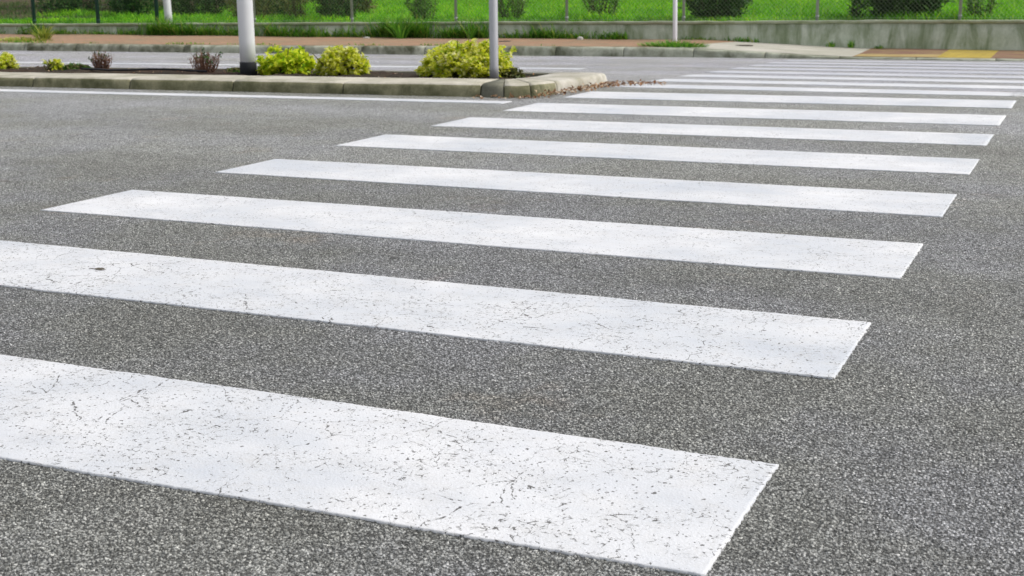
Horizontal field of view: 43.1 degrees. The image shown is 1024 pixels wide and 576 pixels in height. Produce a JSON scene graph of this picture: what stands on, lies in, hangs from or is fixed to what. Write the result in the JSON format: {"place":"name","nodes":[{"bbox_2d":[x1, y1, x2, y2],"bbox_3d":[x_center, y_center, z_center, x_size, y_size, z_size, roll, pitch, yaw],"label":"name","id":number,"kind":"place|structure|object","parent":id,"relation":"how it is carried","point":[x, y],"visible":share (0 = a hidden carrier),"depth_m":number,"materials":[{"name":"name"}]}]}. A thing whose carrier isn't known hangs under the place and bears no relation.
{"place":"outdoors","nodes":[
{"label":"outdoors","id":0,"kind":"place"},
{"bbox_2d":[0,0,305,20],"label":"thin grass","id":1,"kind":"structure","parent":0,"point":[25,7],"depth_m":38.20,"materials":[{"name":"green plant"}]},
{"bbox_2d":[0,34,738,46],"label":"pavement","id":2,"kind":"structure","parent":0,"point":[152,39],"depth_m":20.86,"materials":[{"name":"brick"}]},
{"bbox_2d":[0,36,52,41],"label":"grass tuft","id":3,"kind":"object","parent":2,"relation":"on","point":[21,39],"visible":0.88,"depth_m":21.58,"materials":[{"name":"green plant"}]},
{"bbox_2d":[29,23,55,39],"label":"grass tuft","id":4,"kind":"object","parent":2,"relation":"on","point":[44,33],"visible":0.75,"depth_m":21.96,"materials":[{"name":"green plant"}]},
{"bbox_2d":[3,40,556,45],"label":"pavement grass","id":5,"kind":"structure","parent":2,"relation":"on","point":[27,41],"depth_m":20.18,"materials":[{"name":"green plant"}]},
{"bbox_2d":[15,10,619,38],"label":"broad weeds","id":6,"kind":"object","parent":2,"relation":"on","point":[27,32],"visible":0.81,"depth_m":21.88,"materials":[{"name":"green plant"}]},
{"bbox_2d":[384,7,414,38],"bbox_3d":[-1.855,-4.395,21.524,0.783,0.506,0.790,-7,14,-24],"label":"grass tuft","id":7,"kind":"object","parent":2,"relation":"on","point":[401,33],"visible":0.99,"depth_m":21.46,"materials":[{"name":"green plant"}]},
{"bbox_2d":[459,15,480,38],"bbox_3d":[-0.686,-4.293,21.202,0.602,0.433,0.517,2,13,9],"label":"grass tuft","id":8,"kind":"object","parent":2,"relation":"on","point":[471,36],"visible":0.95,"depth_m":21.14,"materials":[{"name":"green plant"}]},
{"bbox_2d":[637,39,709,47],"bbox_3d":[2.262,-3.444,18.221,1.150,0.117,0.464,5,14,23],"label":"grass tuft","id":9,"kind":"object","parent":2,"relation":"on","point":[679,44],"visible":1,"depth_m":18.14,"materials":[{"name":"green plant"}]},
{"bbox_2d":[673,0,676,40],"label":"sign pole","id":10,"kind":"object","parent":2,"relation":"on","point":[674,19],"visible":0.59,"depth_m":19.56,"materials":[{"name":"white metal"}]},
{"bbox_2d":[0,0,1023,23],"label":"field ground","id":11,"kind":"structure","parent":0,"point":[20,15],"depth_m":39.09,"materials":[{"name":"green plant"}]},
{"bbox_2d":[34,0,106,13],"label":"leafy shrub","id":12,"kind":"object","parent":11,"relation":"on","point":[69,5],"visible":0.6,"depth_m":33.63,"materials":[{"name":"green plant"}]},
{"bbox_2d":[101,0,162,16],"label":"leafy shrub","id":13,"kind":"object","parent":11,"relation":"on","point":[124,8],"visible":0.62,"depth_m":31.00,"materials":[{"name":"green plant"}]},
{"bbox_2d":[163,0,172,21],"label":"lamp post","id":14,"kind":"object","parent":11,"relation":"on","point":[167,7],"visible":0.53,"depth_m":23.92,"materials":[{"name":"white metal"}]},
{"bbox_2d":[161,0,229,18],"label":"leafy shrub","id":15,"kind":"object","parent":11,"relation":"on","point":[179,4],"visible":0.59,"depth_m":28.82,"materials":[{"name":"green plant"}]},
{"bbox_2d":[225,0,285,18],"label":"leafy shrub","id":16,"kind":"object","parent":11,"relation":"on","point":[257,13],"visible":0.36,"depth_m":24.55,"materials":[{"name":"green plant"}]},
{"bbox_2d":[257,0,306,15],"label":"leafy shrub","id":17,"kind":"object","parent":11,"relation":"on","point":[279,11],"visible":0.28,"depth_m":26.49,"materials":[{"name":"green plant"}]},
{"bbox_2d":[280,0,310,18],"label":"leafy shrub","id":18,"kind":"object","parent":11,"relation":"on","point":[294,5],"visible":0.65,"depth_m":23.87,"materials":[{"name":"green plant"}]},
{"bbox_2d":[310,0,364,19],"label":"leafy shrub","id":19,"kind":"object","parent":11,"relation":"on","point":[331,8],"visible":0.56,"depth_m":23.27,"materials":[{"name":"green plant"}]},
{"bbox_2d":[314,0,377,14],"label":"leafy shrub","id":20,"kind":"object","parent":11,"relation":"on","point":[365,7],"visible":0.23,"depth_m":27.39,"materials":[{"name":"green plant"}]},
{"bbox_2d":[404,0,440,20],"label":"leafy shrub","id":21,"kind":"object","parent":11,"relation":"on","point":[421,7],"visible":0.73,"depth_m":22.57,"materials":[{"name":"green plant"}]},
{"bbox_2d":[486,0,528,19],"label":"leafy shrub","id":22,"kind":"object","parent":11,"relation":"on","point":[501,12],"visible":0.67,"depth_m":22.00,"materials":[{"name":"green plant"}]},
{"bbox_2d":[0,19,1023,58],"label":"wall","id":23,"kind":"structure","parent":11,"relation":"on","point":[960,34],"depth_m":19.61,"materials":[{"name":"concrete"}]},
{"bbox_2d":[0,0,162,23],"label":"wire fence","id":24,"kind":"object","parent":23,"relation":"on","point":[33,10],"visible":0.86,"depth_m":24.32,"materials":[{"name":"metal"}]},
{"bbox_2d":[0,13,883,48],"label":"wall weeds","id":25,"kind":"object","parent":23,"relation":"on","point":[163,28],"depth_m":22.03,"materials":[{"name":"green plant"}]},
{"bbox_2d":[171,0,1023,22],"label":"wire fence","id":26,"kind":"object","parent":23,"relation":"on","point":[816,17],"visible":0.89,"depth_m":20.76,"materials":[{"name":"grey metal"}]},
{"bbox_2d":[582,0,621,17],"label":"leafy shrub","id":27,"kind":"object","parent":11,"relation":"on","point":[609,7],"visible":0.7,"depth_m":21.50,"materials":[{"name":"green plant"}]},
{"bbox_2d":[677,0,757,20],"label":"leafy shrub","id":28,"kind":"object","parent":11,"relation":"on","point":[717,7],"visible":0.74,"depth_m":20.62,"materials":[{"name":"green plant"}]},
{"bbox_2d":[846,0,873,19],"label":"leafy shrub","id":29,"kind":"object","parent":11,"relation":"on","point":[854,4],"visible":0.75,"depth_m":19.63,"materials":[{"name":"green plant"}]},
{"bbox_2d":[862,0,957,19],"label":"leafy shrub","id":30,"kind":"object","parent":11,"relation":"on","point":[926,4],"visible":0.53,"depth_m":19.50,"materials":[{"name":"green plant"}]},
{"bbox_2d":[958,0,1001,19],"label":"leafy shrub","id":31,"kind":"object","parent":11,"relation":"on","point":[970,5],"visible":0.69,"depth_m":19.05,"materials":[{"name":"green plant"}]},
{"bbox_2d":[0,51,1023,575],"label":"road","id":32,"kind":"structure","parent":0,"point":[894,447],"depth_m":3.00,"materials":[{"name":"grey asphalt"}]},
{"bbox_2d":[0,89,511,103],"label":"edge line","id":33,"kind":"object","parent":32,"relation":"on","point":[267,96],"visible":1,"depth_m":9.33,"materials":[{"name":"paint"}]},
{"bbox_2d":[0,66,535,79],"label":"soil bed","id":34,"kind":"object","parent":32,"relation":"on","point":[381,74],"visible":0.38,"depth_m":11.16,"materials":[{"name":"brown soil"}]},
{"bbox_2d":[0,51,20,69],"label":"shrub","id":35,"kind":"object","parent":34,"relation":"on","point":[8,61],"visible":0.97,"depth_m":12.16,"materials":[{"name":"yellow plant"}]},
{"bbox_2d":[42,58,63,70],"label":"shrub","id":36,"kind":"object","parent":34,"relation":"on","point":[55,64],"visible":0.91,"depth_m":11.91,"materials":[{"name":"yellow plant"}]},
{"bbox_2d":[62,62,90,69],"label":"ground plant","id":37,"kind":"object","parent":34,"relation":"on","point":[72,66],"visible":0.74,"depth_m":11.86,"materials":[{"name":"green plant"}]},
{"bbox_2d":[88,50,113,68],"bbox_3d":[-3.736,-2.076,11.847,0.274,0.199,0.201,5,14,23],"label":"withered plant","id":38,"kind":"object","parent":34,"relation":"on","point":[104,63],"visible":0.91,"depth_m":11.84,"materials":[{"name":"brown plant"}]},
{"bbox_2d":[81,68,206,71],"bbox_3d":[-3.292,-1.921,11.433,1.354,0.030,0.140,5,14,22],"label":"drip hose","id":39,"kind":"object","parent":34,"relation":"on","point":[170,69],"visible":1,"depth_m":11.41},
{"bbox_2d":[188,48,222,72],"bbox_3d":[-2.678,-1.995,11.381,0.336,0.234,0.266,5,14,23],"label":"withered plant","id":40,"kind":"object","parent":34,"relation":"on","point":[202,63],"visible":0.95,"depth_m":11.34,"materials":[{"name":"brown plant"}]},
{"bbox_2d":[225,67,239,71],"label":"weed","id":41,"kind":"object","parent":34,"relation":"on","point":[235,69],"visible":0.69,"depth_m":11.19,"materials":[{"name":"green plant"}]},
{"bbox_2d":[237,0,256,75],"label":"lamp post","id":42,"kind":"object","parent":34,"relation":"on","point":[248,65],"visible":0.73,"depth_m":10.95,"materials":[{"name":"white metal"}]},
{"bbox_2d":[255,45,316,75],"bbox_3d":[-1.905,-1.913,10.991,0.558,0.296,0.464,5,14,23],"label":"shrub","id":43,"kind":"object","parent":34,"relation":"on","point":[294,61],"visible":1,"depth_m":10.87,"materials":[{"name":"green plant"}]},
{"bbox_2d":[312,45,370,75],"bbox_3d":[-1.416,-1.879,10.794,0.524,0.282,0.449,5,14,23],"label":"shrub","id":44,"kind":"object","parent":34,"relation":"on","point":[335,60],"visible":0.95,"depth_m":10.67,"materials":[{"name":"yellow plant"}]},
{"bbox_2d":[414,35,518,77],"bbox_3d":[-0.354,-1.841,10.417,0.939,0.374,0.684,5,14,23],"label":"shrub","id":45,"kind":"object","parent":34,"relation":"on","point":[456,59],"visible":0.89,"depth_m":10.26,"materials":[{"name":"yellow plant"}]},
{"bbox_2d":[489,0,498,78],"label":"sign pole","id":46,"kind":"object","parent":34,"relation":"on","point":[493,39],"visible":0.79,"depth_m":9.99,"materials":[{"name":"metal"}]},
{"bbox_2d":[501,65,525,78],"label":"withered plant","id":47,"kind":"object","parent":34,"relation":"on","point":[514,73],"visible":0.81,"depth_m":10.23,"materials":[{"name":"green plant"}]},
{"bbox_2d":[16,62,585,69],"bbox_3d":[-7.648,-2.755,15.743,17.373,0.093,0.333,3,14,14],"label":"edge line","id":48,"kind":"object","parent":32,"relation":"on","point":[258,65],"visible":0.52,"depth_m":14.64,"materials":[{"name":"paint"}]},
{"bbox_2d":[0,67,606,97],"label":"kerb","id":49,"kind":"structure","parent":32,"relation":"on","point":[489,88],"depth_m":9.76,"materials":[{"name":"concrete"}]},
{"bbox_2d":[0,354,778,575],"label":"crossing stripe","id":50,"kind":"object","parent":32,"relation":"on","point":[663,509],"visible":1,"depth_m":2.15,"materials":[{"name":"paint"}]},
{"bbox_2d":[0,240,870,379],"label":"crossing stripe","id":51,"kind":"object","parent":32,"relation":"on","point":[808,346],"visible":1,"depth_m":3.18,"materials":[{"name":"paint"}]},
{"bbox_2d":[41,190,922,278],"bbox_3d":[-0.229,-0.205,4.281,2.996,0.004,0.519,5,14,23],"label":"crossing stripe","id":52,"kind":"object","parent":32,"relation":"on","point":[857,257],"visible":1,"depth_m":4.14,"materials":[{"name":"paint"}]},
{"bbox_2d":[0,43,1023,60],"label":"kerb","id":53,"kind":"structure","parent":32,"relation":"on","point":[588,51],"depth_m":18.55,"materials":[{"name":"concrete"}]},
{"bbox_2d":[473,79,666,98],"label":"leaf litter","id":54,"kind":"object","parent":32,"relation":"on","point":[606,84],"visible":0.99,"depth_m":9.56,"materials":[{"name":"brown plant"}]},
{"bbox_2d":[215,159,956,216],"bbox_3d":[0.178,-0.416,5.164,2.988,0.004,0.504,5,14,23],"label":"crossing stripe","id":55,"kind":"object","parent":32,"relation":"on","point":[873,201],"visible":1,"depth_m":5.04,"materials":[{"name":"paint"}]},
{"bbox_2d":[336,134,978,174],"bbox_3d":[0.592,-0.637,6.087,2.990,0.004,0.520,5,14,23],"label":"crossing stripe","id":56,"kind":"object","parent":32,"relation":"on","point":[938,165],"visible":1,"depth_m":6.00,"materials":[{"name":"paint"}]},
{"bbox_2d":[432,117,993,145],"bbox_3d":[1.002,-0.847,6.965,2.957,0.004,0.504,5,14,22],"label":"crossing stripe","id":57,"kind":"object","parent":32,"relation":"on","point":[969,139],"visible":1,"depth_m":6.88,"materials":[{"name":"paint"}]},
{"bbox_2d":[503,103,1005,125],"bbox_3d":[1.405,-1.055,7.832,2.938,0.004,0.591,5,14,22],"label":"crossing stripe","id":58,"kind":"object","parent":32,"relation":"on","point":[902,117],"visible":1,"depth_m":7.76,"materials":[{"name":"paint"}]},
{"bbox_2d":[563,91,1015,108],"bbox_3d":[1.817,-1.271,8.735,2.938,0.004,0.555,5,14,21],"label":"crossing stripe","id":59,"kind":"object","parent":32,"relation":"on","point":[969,103],"visible":1,"depth_m":8.66,"materials":[{"name":"paint"}]},
{"bbox_2d":[613,84,1023,96],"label":"crossing stripe","id":60,"kind":"object","parent":32,"relation":"on","point":[925,92],"visible":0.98,"depth_m":9.51,"materials":[{"name":"paint"}]},
{"bbox_2d":[649,79,1023,89],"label":"crossing stripe","id":61,"kind":"object","parent":32,"relation":"on","point":[850,84],"visible":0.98,"depth_m":10.43,"materials":[{"name":"paint"}]},
{"bbox_2d":[677,74,1023,83],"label":"crossing stripe","id":62,"kind":"object","parent":32,"relation":"on","point":[866,79],"visible":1,"depth_m":11.43,"materials":[{"name":"paint"}]},
{"bbox_2d":[705,71,1023,78],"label":"crossing stripe","id":63,"kind":"object","parent":32,"relation":"on","point":[880,74],"visible":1,"depth_m":12.30,"materials":[{"name":"paint"}]},
{"bbox_2d":[730,67,1023,73],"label":"crossing stripe","id":64,"kind":"object","parent":32,"relation":"on","point":[867,70],"visible":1,"depth_m":13.26,"materials":[{"name":"paint"}]},
{"bbox_2d":[750,65,1023,70],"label":"crossing stripe","id":65,"kind":"object","parent":32,"relation":"on","point":[892,67],"visible":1,"depth_m":14.12,"materials":[{"name":"paint"}]},
{"bbox_2d":[765,62,1023,66],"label":"crossing stripe","id":66,"kind":"object","parent":32,"relation":"on","point":[895,64],"visible":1,"depth_m":15.07,"materials":[{"name":"paint"}]},
{"bbox_2d":[784,60,1023,64],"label":"crossing stripe","id":67,"kind":"object","parent":32,"relation":"on","point":[905,62],"visible":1,"depth_m":15.84,"materials":[{"name":"paint"}]},
{"bbox_2d":[852,48,948,57],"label":"brown pavement","id":68,"kind":"structure","parent":0,"point":[902,51],"depth_m":18.24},
{"bbox_2d":[677,42,870,55],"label":"concrete ramp","id":69,"kind":"structure","parent":68,"relation":"on","point":[803,49],"depth_m":18.49,"materials":[{"name":"grey concrete"}]},
{"bbox_2d":[856,54,940,56],"bbox_3d":[5.159,-3.112,17.371,1.063,0.005,0.613,5,14,23],"label":"worn edge strip","id":70,"kind":"object","parent":68,"relation":"on","point":[906,55],"visible":1,"depth_m":17.41,"materials":[{"name":"beige concrete"}]},
{"bbox_2d":[991,50,1023,58],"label":"brown pavement","id":71,"kind":"structure","parent":0,"point":[1016,54],"depth_m":17.45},
{"bbox_2d":[937,49,998,57],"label":"tactile paving","id":72,"kind":"structure","parent":71,"relation":"on","point":[953,53],"depth_m":17.68,"materials":[{"name":"yellow tile"}]}
]}

